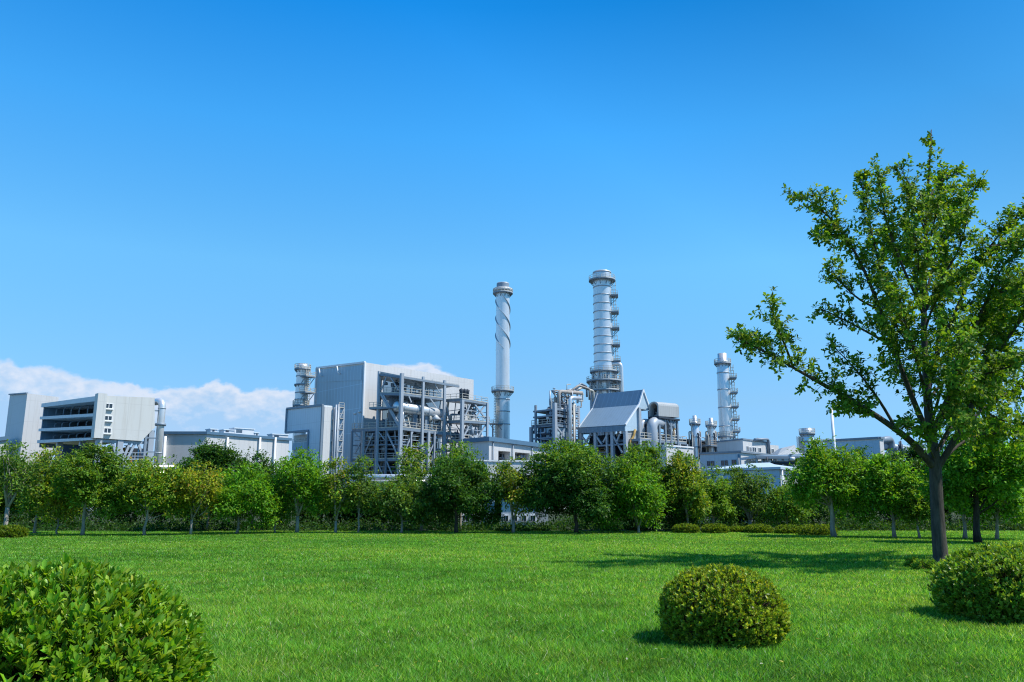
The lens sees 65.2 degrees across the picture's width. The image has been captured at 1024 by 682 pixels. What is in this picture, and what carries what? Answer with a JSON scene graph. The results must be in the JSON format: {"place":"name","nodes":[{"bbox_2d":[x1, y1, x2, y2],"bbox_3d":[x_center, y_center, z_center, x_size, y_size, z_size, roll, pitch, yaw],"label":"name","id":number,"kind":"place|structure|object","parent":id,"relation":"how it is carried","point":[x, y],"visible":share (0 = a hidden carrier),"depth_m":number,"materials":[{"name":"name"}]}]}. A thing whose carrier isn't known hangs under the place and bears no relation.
{"place":"outdoors","nodes":[
{"label":"outdoors","id":0,"kind":"place"},
{"bbox_2d":[161,431,291,474],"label":"long shed","id":1,"kind":"structure","parent":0,"point":[178,443],"depth_m":171.80,"materials":[{"name":"white metal"}]},
{"bbox_2d":[218,429,234,432],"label":"roof vent","id":2,"kind":"object","parent":1,"relation":"on","point":[226,431],"visible":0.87,"depth_m":175.76,"materials":[{"name":"metal"}]},
{"bbox_2d":[229,427,254,434],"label":"roof unit","id":3,"kind":"structure","parent":1,"relation":"on","point":[248,431],"depth_m":178.22,"materials":[{"name":"metal"}]},
{"bbox_2d":[267,433,288,437],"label":"roof unit","id":4,"kind":"structure","parent":1,"relation":"on","point":[279,435],"depth_m":183.90,"materials":[{"name":"metal"}]},
{"bbox_2d":[284,404,331,478],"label":"portal block","id":5,"kind":"structure","parent":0,"point":[314,422],"depth_m":190.79,"materials":[{"name":"metal"}]},
{"bbox_2d":[314,361,473,487],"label":"boiler house","id":6,"kind":"structure","parent":0,"point":[352,387],"depth_m":212.80,"materials":[{"name":"grey metal"}]},
{"bbox_2d":[0,0,1023,465],"label":"sky","id":7,"kind":"structure","parent":0,"point":[202,201],"materials":[{"name":"blue"}]},
{"bbox_2d":[0,530,1023,681],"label":"lawn","id":8,"kind":"structure","parent":0,"point":[594,665],"depth_m":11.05,"materials":[{"name":"plant"}]},
{"bbox_2d":[0,524,29,537],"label":"hedge ball","id":9,"kind":"object","parent":8,"relation":"on","point":[19,531],"visible":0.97,"depth_m":37.60,"materials":[{"name":"green plant"}]},
{"bbox_2d":[0,439,57,524],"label":"broadleaf tree","id":10,"kind":"object","parent":8,"relation":"on","point":[17,479],"visible":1,"depth_m":38.90,"materials":[{"name":"green plant"}]},
{"bbox_2d":[11,444,75,532],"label":"broadleaf tree","id":11,"kind":"object","parent":8,"relation":"on","point":[31,503],"visible":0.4,"depth_m":42.60,"materials":[{"name":"green plant"}]},
{"bbox_2d":[33,486,82,533],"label":"broadleaf tree","id":12,"kind":"object","parent":8,"relation":"on","point":[57,503],"visible":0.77,"depth_m":40.72,"materials":[{"name":"green plant"}]},
{"bbox_2d":[46,440,135,534],"bbox_3d":[-21.513,7.420,40.609,4.212,4.782,3.744,10,-15,-40],"label":"broadleaf tree","id":13,"kind":"object","parent":8,"relation":"on","point":[86,477],"visible":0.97,"depth_m":40.10,"materials":[{"name":"green plant"}]},
{"bbox_2d":[0,553,217,681],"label":"clipped bush","id":14,"kind":"object","parent":8,"relation":"on","point":[64,619],"visible":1,"depth_m":6.28,"materials":[{"name":"green plant"}]},
{"bbox_2d":[109,452,194,535],"bbox_3d":[-18.175,7.733,40.576,3.784,4.169,4.088,-8,-14,34],"label":"broadleaf tree","id":15,"kind":"object","parent":8,"relation":"on","point":[156,486],"visible":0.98,"depth_m":40.19,"materials":[{"name":"green plant"}]},
{"bbox_2d":[168,460,228,534],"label":"broadleaf tree","id":16,"kind":"object","parent":8,"relation":"on","point":[197,482],"visible":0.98,"depth_m":40.90,"materials":[{"name":"green plant"}]},
{"bbox_2d":[167,437,254,528],"bbox_3d":[-17.727,8.355,46.833,5.716,5.396,5.042,0,-11,0],"label":"broadleaf tree","id":17,"kind":"object","parent":8,"relation":"on","point":[217,455],"visible":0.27,"depth_m":46.62,"materials":[{"name":"green plant"}]},
{"bbox_2d":[209,461,285,533],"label":"broadleaf tree","id":18,"kind":"object","parent":8,"relation":"on","point":[243,487],"visible":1,"depth_m":42.13,"materials":[{"name":"green plant"}]},
{"bbox_2d":[254,476,296,532],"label":"broadleaf tree","id":19,"kind":"object","parent":8,"relation":"on","point":[286,497],"visible":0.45,"depth_m":43.47,"materials":[{"name":"green plant"}]},
{"bbox_2d":[268,446,330,532],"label":"broadleaf tree","id":20,"kind":"object","parent":8,"relation":"on","point":[303,482],"visible":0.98,"depth_m":43.47,"materials":[{"name":"green plant"}]},
{"bbox_2d":[313,456,359,532],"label":"broadleaf tree","id":21,"kind":"object","parent":8,"relation":"on","point":[336,503],"visible":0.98,"depth_m":43.54,"materials":[{"name":"green plant"}]},
{"bbox_2d":[341,455,383,531],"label":"broadleaf tree","id":22,"kind":"object","parent":8,"relation":"on","point":[359,498],"visible":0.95,"depth_m":43.61,"materials":[{"name":"green plant"}]},
{"bbox_2d":[363,470,436,532],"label":"broadleaf tree","id":23,"kind":"object","parent":8,"relation":"on","point":[396,493],"visible":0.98,"depth_m":43.14,"materials":[{"name":"green plant"}]},
{"bbox_2d":[390,442,442,530],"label":"broadleaf tree","id":24,"kind":"object","parent":8,"relation":"on","point":[411,472],"visible":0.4,"depth_m":46.23,"materials":[{"name":"green plant"}]},
{"bbox_2d":[432,440,491,530],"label":"broadleaf tree","id":25,"kind":"object","parent":8,"relation":"on","point":[456,451],"visible":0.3,"depth_m":46.24,"materials":[{"name":"green plant"}]},
{"bbox_2d":[417,451,509,532],"bbox_3d":[-2.982,8.206,43.681,4.884,4.470,5.187,9,-15,-39],"label":"broadleaf tree","id":26,"kind":"object","parent":8,"relation":"on","point":[459,487],"visible":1,"depth_m":43.17,"materials":[{"name":"green plant"}]},
{"bbox_2d":[487,456,544,532],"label":"broadleaf tree","id":27,"kind":"object","parent":8,"relation":"on","point":[511,479],"visible":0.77,"depth_m":43.41,"materials":[{"name":"green plant"}]},
{"bbox_2d":[503,435,640,532],"bbox_3d":[3.373,7.851,43.926,6.856,5.259,6.210,-7,-13,30],"label":"broadleaf tree","id":28,"kind":"object","parent":8,"relation":"on","point":[571,480],"visible":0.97,"depth_m":42.69,"materials":[{"name":"green plant"}]},
{"bbox_2d":[594,461,675,532],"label":"broadleaf tree","id":29,"kind":"object","parent":8,"relation":"on","point":[643,493],"visible":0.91,"depth_m":43.13,"materials":[{"name":"green plant"}]},
{"bbox_2d":[617,440,704,530],"bbox_3d":[8.369,8.494,46.875,5.806,5.407,6.090,0,-11,0],"label":"broadleaf tree","id":30,"kind":"object","parent":8,"relation":"on","point":[646,454],"visible":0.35,"depth_m":46.06,"materials":[{"name":"green plant"}]},
{"bbox_2d":[672,523,699,532],"bbox_3d":[9.431,10.142,43.395,1.579,0.656,1.451,0,-11,0],"label":"hedge ball","id":31,"kind":"object","parent":8,"relation":"on","point":[688,528],"visible":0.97,"depth_m":42.98,"materials":[{"name":"green plant"}]},
{"bbox_2d":[661,452,716,522],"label":"broadleaf tree","id":32,"kind":"object","parent":8,"relation":"on","point":[696,493],"visible":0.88,"depth_m":45.21,"materials":[{"name":"green plant"}]},
{"bbox_2d":[701,523,730,532],"bbox_3d":[11.026,10.159,43.377,1.613,0.623,1.475,0,-11,0],"label":"hedge ball","id":33,"kind":"object","parent":8,"relation":"on","point":[714,528],"visible":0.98,"depth_m":43.00,"materials":[{"name":"green plant"}]},
{"bbox_2d":[655,562,791,650],"bbox_3d":[2.642,3.250,9.982,1.687,0.964,1.693,0,-11,0],"label":"clipped bush","id":34,"kind":"object","parent":8,"relation":"on","point":[705,605],"visible":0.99,"depth_m":9.51,"materials":[{"name":"green plant"}]},
{"bbox_2d":[729,525,744,531],"bbox_3d":[12.482,10.423,44.304,1.163,0.465,1.067,0,-11,0],"label":"hedge ball","id":35,"kind":"object","parent":8,"relation":"on","point":[736,528],"visible":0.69,"depth_m":43.95,"materials":[{"name":"green plant"}]},
{"bbox_2d":[743,523,773,532],"bbox_3d":[13.360,10.166,43.385,1.646,0.595,1.510,0,-11,0],"label":"hedge ball","id":36,"kind":"object","parent":8,"relation":"on","point":[757,528],"visible":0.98,"depth_m":42.94,"materials":[{"name":"green plant"}]},
{"bbox_2d":[774,524,797,533],"bbox_3d":[14.716,9.992,42.487,1.637,0.593,1.477,0,-11,0],"label":"hedge ball","id":37,"kind":"object","parent":8,"relation":"on","point":[787,528],"visible":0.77,"depth_m":42.10,"materials":[{"name":"green plant"}]},
{"bbox_2d":[796,523,837,535],"bbox_3d":[15.571,9.622,40.858,2.086,0.683,1.867,0,-11,0],"label":"hedge ball","id":38,"kind":"object","parent":8,"relation":"on","point":[808,529],"visible":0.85,"depth_m":40.37,"materials":[{"name":"green plant"}]},
{"bbox_2d":[777,432,875,536],"bbox_3d":[15.409,6.937,38.769,4.247,5.052,4.419,-10,-15,41],"label":"broadleaf tree","id":39,"kind":"object","parent":8,"relation":"on","point":[823,472],"visible":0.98,"depth_m":38.56,"materials":[{"name":"green plant"}]},
{"bbox_2d":[725,129,1023,561],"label":"tree","id":40,"kind":"object","parent":8,"relation":"on","point":[982,389],"visible":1,"depth_m":22.65,"materials":[{"name":"green plant"}]},
{"bbox_2d":[850,448,927,536],"bbox_3d":[18.027,7.240,38.240,3.900,4.222,3.357,0,-11,0],"label":"broadleaf tree","id":41,"kind":"object","parent":8,"relation":"on","point":[883,477],"visible":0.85,"depth_m":37.91,"materials":[{"name":"green plant"}]},
{"bbox_2d":[880,472,944,537],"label":"broadleaf tree","id":42,"kind":"object","parent":8,"relation":"on","point":[915,513],"visible":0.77,"depth_m":37.15,"materials":[{"name":"green plant"}]},
{"bbox_2d":[902,554,923,567],"bbox_3d":[10.478,5.747,20.840,0.579,0.374,0.542,0,-11,0],"label":"weed clump","id":43,"kind":"object","parent":8,"relation":"on","point":[908,562],"visible":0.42,"depth_m":20.79,"materials":[{"name":"green plant"}]},
{"bbox_2d":[910,557,939,569],"bbox_3d":[10.414,5.596,20.026,0.893,0.355,0.711,0,-11,0],"label":"weed clump","id":44,"kind":"object","parent":8,"relation":"on","point":[916,564],"visible":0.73,"depth_m":19.96,"materials":[{"name":"green plant"}]},
{"bbox_2d":[928,558,943,567],"bbox_3d":[10.746,5.523,19.632,1.003,0.391,0.841,0,-11,0],"label":"weed clump","id":45,"kind":"object","parent":8,"relation":"on","point":[933,563],"visible":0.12,"depth_m":19.73,"materials":[{"name":"green plant"}]},
{"bbox_2d":[912,408,1023,542],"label":"broadleaf tree","id":46,"kind":"object","parent":8,"relation":"on","point":[997,470],"visible":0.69,"depth_m":32.75,"materials":[{"name":"green plant"}]},
{"bbox_2d":[949,477,992,538],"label":"broadleaf tree","id":47,"kind":"object","parent":8,"relation":"on","point":[965,513],"visible":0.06,"depth_m":36.50,"materials":[{"name":"green plant"}]},
{"bbox_2d":[924,541,1023,624],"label":"clipped bush","id":48,"kind":"object","parent":8,"relation":"on","point":[986,580],"visible":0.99,"depth_m":11.61,"materials":[{"name":"green plant"}]},
{"bbox_2d":[971,460,1023,538],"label":"broadleaf tree","id":49,"kind":"object","parent":8,"relation":"on","point":[1016,507],"visible":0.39,"depth_m":35.88,"materials":[{"name":"green plant"}]},
{"bbox_2d":[10,509,1023,530],"bbox_3d":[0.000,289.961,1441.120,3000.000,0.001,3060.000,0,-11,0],"label":"ground","id":50,"kind":"structure","parent":0,"point":[958,517],"depth_m":71.29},
{"bbox_2d":[0,436,9,454],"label":"side hall","id":51,"kind":"structure","parent":50,"relation":"on","point":[3,439],"depth_m":187.06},
{"bbox_2d":[0,455,30,524],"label":"broadleaf tree","id":52,"kind":"object","parent":50,"relation":"on","point":[2,503],"visible":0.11,"depth_m":53.67,"materials":[{"name":"green plant"}]},
{"bbox_2d":[14,472,91,525],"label":"broadleaf tree","id":53,"kind":"object","parent":50,"relation":"on","point":[32,516],"visible":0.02,"depth_m":52.60,"materials":[{"name":"green plant"}]},
{"bbox_2d":[5,392,154,509],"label":"louvred building","id":54,"kind":"structure","parent":50,"relation":"on","point":[35,421],"depth_m":161.71,"materials":[{"name":"metal"}]},
{"bbox_2d":[91,465,140,523],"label":"broadleaf tree","id":55,"kind":"object","parent":50,"relation":"on","point":[133,517],"visible":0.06,"depth_m":54.19,"materials":[{"name":"green plant"}]},
{"bbox_2d":[142,398,165,464],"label":"exhaust duct","id":56,"kind":"object","parent":50,"relation":"on","point":[160,424],"visible":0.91,"depth_m":156.94,"materials":[{"name":"metal"}]},
{"bbox_2d":[125,471,190,522],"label":"broadleaf tree","id":57,"kind":"object","parent":50,"relation":"on","point":[156,513],"visible":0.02,"depth_m":53.70,"materials":[{"name":"green plant"}]},
{"bbox_2d":[165,505,223,525],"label":"broadleaf tree","id":58,"kind":"object","parent":50,"relation":"on","point":[199,510],"visible":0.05,"depth_m":53.94,"materials":[{"name":"green plant"}]},
{"bbox_2d":[233,447,281,529],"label":"broadleaf tree","id":59,"kind":"object","parent":50,"relation":"on","point":[257,455],"visible":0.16,"depth_m":47.85,"materials":[{"name":"green plant"}]},
{"bbox_2d":[271,466,322,526],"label":"broadleaf tree","id":60,"kind":"object","parent":50,"relation":"on","point":[303,517],"visible":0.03,"depth_m":52.47,"materials":[{"name":"green plant"}]},
{"bbox_2d":[292,363,315,458],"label":"short chimney","id":61,"kind":"object","parent":50,"relation":"on","point":[303,376],"visible":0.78,"depth_m":215.21,"materials":[{"name":"metal"}]},
{"bbox_2d":[306,477,355,524],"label":"broadleaf tree","id":62,"kind":"object","parent":50,"relation":"on","point":[331,514],"visible":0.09,"depth_m":53.47,"materials":[{"name":"green plant"}]},
{"bbox_2d":[329,402,344,480],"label":"stair tower","id":63,"kind":"structure","parent":50,"relation":"on","point":[335,438],"depth_m":189.83,"materials":[{"name":"metal"}]},
{"bbox_2d":[323,512,371,525],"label":"broadleaf tree","id":64,"kind":"object","parent":50,"relation":"on","point":[326,519],"visible":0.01,"depth_m":55.46,"materials":[{"name":"green plant"}]},
{"bbox_2d":[339,482,396,525],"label":"broadleaf tree","id":65,"kind":"object","parent":50,"relation":"on","point":[379,513],"visible":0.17,"depth_m":53.30,"materials":[{"name":"green plant"}]},
{"bbox_2d":[343,474,431,487],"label":"pipe rack","id":66,"kind":"object","parent":50,"relation":"on","point":[377,477],"visible":0.09,"depth_m":147.65,"materials":[{"name":"metal"}]},
{"bbox_2d":[350,371,458,489],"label":"process frame","id":67,"kind":"object","parent":50,"relation":"on","point":[382,449],"visible":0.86,"depth_m":198.11,"materials":[{"name":"metal"}]},
{"bbox_2d":[399,498,458,525],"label":"broadleaf tree","id":68,"kind":"object","parent":50,"relation":"on","point":[436,517],"visible":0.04,"depth_m":52.36,"materials":[{"name":"green plant"}]},
{"bbox_2d":[446,388,489,455],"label":"platform tower","id":69,"kind":"structure","parent":50,"relation":"on","point":[469,431],"depth_m":203.87,"materials":[{"name":"metal"}]},
{"bbox_2d":[489,282,513,438],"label":"spiral chimney","id":70,"kind":"object","parent":50,"relation":"on","point":[502,294],"visible":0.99,"depth_m":241.81,"materials":[{"name":"metal"}]},
{"bbox_2d":[0,499,1023,531],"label":"undergrowth","id":71,"kind":"object","parent":50,"relation":"on","point":[847,524],"visible":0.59,"depth_m":47.65,"materials":[{"name":"green plant"}]},
{"bbox_2d":[463,437,562,461],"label":"building","id":72,"kind":"structure","parent":50,"relation":"on","point":[493,448],"depth_m":190.96,"materials":[{"name":"metal"}]},
{"bbox_2d":[501,493,536,525],"bbox_3d":[0.477,11.203,53.007,2.532,2.220,2.650,0,-11,0],"label":"site cabin","id":73,"kind":"object","parent":50,"relation":"on","point":[508,516],"visible":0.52,"depth_m":51.75,"materials":[{"name":"metal"}]},
{"bbox_2d":[537,510,547,522],"bbox_3d":[2.007,11.203,53.007,0.856,2.220,2.650,0,-11,0],"label":"site cabin","id":74,"kind":"object","parent":50,"relation":"on","point":[543,519],"depth_m":51.75,"materials":[{"name":"metal"}]},
{"bbox_2d":[529,383,594,445],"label":"pipework frame","id":75,"kind":"object","parent":50,"relation":"on","point":[556,421],"visible":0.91,"depth_m":209.78,"materials":[{"name":"metal"}]},
{"bbox_2d":[586,270,623,471],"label":"banded chimney","id":76,"kind":"object","parent":50,"relation":"on","point":[604,375],"visible":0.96,"depth_m":234.42,"materials":[{"name":"metal"}]},
{"bbox_2d":[578,389,648,506],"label":"saltbox shed","id":77,"kind":"structure","parent":50,"relation":"on","point":[612,413],"depth_m":206.26,"materials":[{"name":"pale steel"},{"name":"steel paint"},{"name":"paint"}]},
{"bbox_2d":[615,417,687,466],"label":"railed deck","id":78,"kind":"structure","parent":50,"relation":"on","point":[649,429],"depth_m":203.78,"materials":[{"name":"metal"}]},
{"bbox_2d":[648,402,679,447],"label":"hooded box","id":79,"kind":"object","parent":78,"relation":"on","point":[668,413],"visible":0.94,"depth_m":207.08,"materials":[{"name":"metal"}]},
{"bbox_2d":[688,415,701,471],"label":"chimney","id":80,"kind":"object","parent":50,"relation":"on","point":[695,424],"visible":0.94,"depth_m":224.10,"materials":[{"name":"metal"}]},
{"bbox_2d":[679,432,718,451],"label":"pump frame","id":81,"kind":"object","parent":50,"relation":"on","point":[704,445],"visible":0.15,"depth_m":237.98,"materials":[{"name":"metal"}]},
{"bbox_2d":[705,418,716,451],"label":"chimney","id":82,"kind":"object","parent":50,"relation":"on","point":[711,426],"visible":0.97,"depth_m":228.33,"materials":[{"name":"metal"}]},
{"bbox_2d":[695,461,740,525],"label":"broadleaf tree","id":83,"kind":"object","parent":50,"relation":"on","point":[723,509],"visible":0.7,"depth_m":47.66,"materials":[{"name":"green plant"}]},
{"bbox_2d":[714,353,740,440],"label":"smokestack","id":84,"kind":"object","parent":50,"relation":"on","point":[722,364],"visible":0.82,"depth_m":235.75,"materials":[{"name":"metal"}]},
{"bbox_2d":[711,487,767,524],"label":"broadleaf tree","id":85,"kind":"object","parent":50,"relation":"on","point":[740,518],"visible":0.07,"depth_m":54.45,"materials":[{"name":"green plant"}]},
{"bbox_2d":[717,462,775,524],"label":"broadleaf tree","id":86,"kind":"object","parent":50,"relation":"on","point":[747,499],"visible":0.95,"depth_m":48.73,"materials":[{"name":"green plant"}]},
{"bbox_2d":[716,438,778,453],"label":"office","id":87,"kind":"structure","parent":50,"relation":"on","point":[760,445],"depth_m":218.61,"materials":[{"name":"concrete"}]},
{"bbox_2d":[753,492,792,523],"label":"broadleaf tree","id":88,"kind":"object","parent":50,"relation":"on","point":[766,511],"visible":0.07,"depth_m":56.04,"materials":[{"name":"green plant"}]},
{"bbox_2d":[757,481,816,527],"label":"broadleaf tree","id":89,"kind":"object","parent":50,"relation":"on","point":[783,507],"visible":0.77,"depth_m":47.65,"materials":[{"name":"green plant"}]},
{"bbox_2d":[770,482,842,524],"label":"broadleaf tree","id":90,"kind":"object","parent":50,"relation":"on","point":[823,508],"visible":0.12,"depth_m":55.22,"materials":[{"name":"green plant"}]},
{"bbox_2d":[796,428,825,453],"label":"squat chimney","id":91,"kind":"object","parent":50,"relation":"on","point":[805,434],"visible":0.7,"depth_m":212.85,"materials":[{"name":"metal"}]},
{"bbox_2d":[830,408,841,452],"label":"lamp mast","id":92,"kind":"object","parent":50,"relation":"on","point":[832,428],"visible":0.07,"depth_m":104.64,"materials":[{"name":"white metal"}]},
{"bbox_2d":[827,477,869,522],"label":"broadleaf tree","id":93,"kind":"object","parent":50,"relation":"on","point":[852,512],"visible":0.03,"depth_m":55.81,"materials":[{"name":"green plant"}]},
{"bbox_2d":[842,445,893,525],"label":"broadleaf tree","id":94,"kind":"object","parent":50,"relation":"on","point":[863,452],"visible":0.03,"depth_m":56.92,"materials":[{"name":"green plant"}]},
{"bbox_2d":[883,436,926,461],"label":"pipe gantry","id":95,"kind":"object","parent":50,"relation":"on","point":[889,442],"visible":0.31,"depth_m":176.05,"materials":[{"name":"metal"}]},
{"bbox_2d":[878,438,954,522],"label":"broadleaf tree","id":96,"kind":"object","parent":50,"relation":"on","point":[911,452],"visible":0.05,"depth_m":57.05,"materials":[{"name":"green plant"}]},
{"bbox_2d":[919,449,971,522],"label":"broadleaf tree","id":97,"kind":"object","parent":50,"relation":"on","point":[924,464],"visible":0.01,"depth_m":55.14,"materials":[{"name":"green plant"}]},
{"bbox_2d":[475,460,566,508],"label":"white block","id":98,"kind":"structure","parent":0,"point":[517,464],"depth_m":173.81,"materials":[{"name":"metal"}]},
{"bbox_2d":[638,444,693,481],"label":"parapet block","id":99,"kind":"structure","parent":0,"point":[684,449],"depth_m":186.61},
{"bbox_2d":[699,451,773,482],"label":"office block","id":100,"kind":"structure","parent":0,"point":[722,458],"depth_m":198.09,"materials":[{"name":"metal"}]},
{"bbox_2d":[704,462,798,493],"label":"blue shed","id":101,"kind":"structure","parent":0,"point":[777,471],"depth_m":112.50,"materials":[{"name":"metal"}]},
{"bbox_2d":[762,475,775,493],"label":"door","id":102,"kind":"structure","parent":101,"relation":"in","point":[774,486],"depth_m":111.00,"materials":[{"name":"metal"}]},
{"bbox_2d":[740,453,805,466],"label":"pipe","id":103,"kind":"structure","parent":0,"point":[791,458],"depth_m":159.04,"materials":[{"name":"metal"}]},
{"bbox_2d":[772,445,798,460],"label":"dark hip roof","id":104,"kind":"structure","parent":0,"point":[781,451],"depth_m":205.12,"materials":[{"name":"metal"}]},
{"bbox_2d":[824,437,884,458],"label":"block","id":105,"kind":"structure","parent":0,"point":[876,444],"depth_m":161.21,"materials":[{"name":"metal"}]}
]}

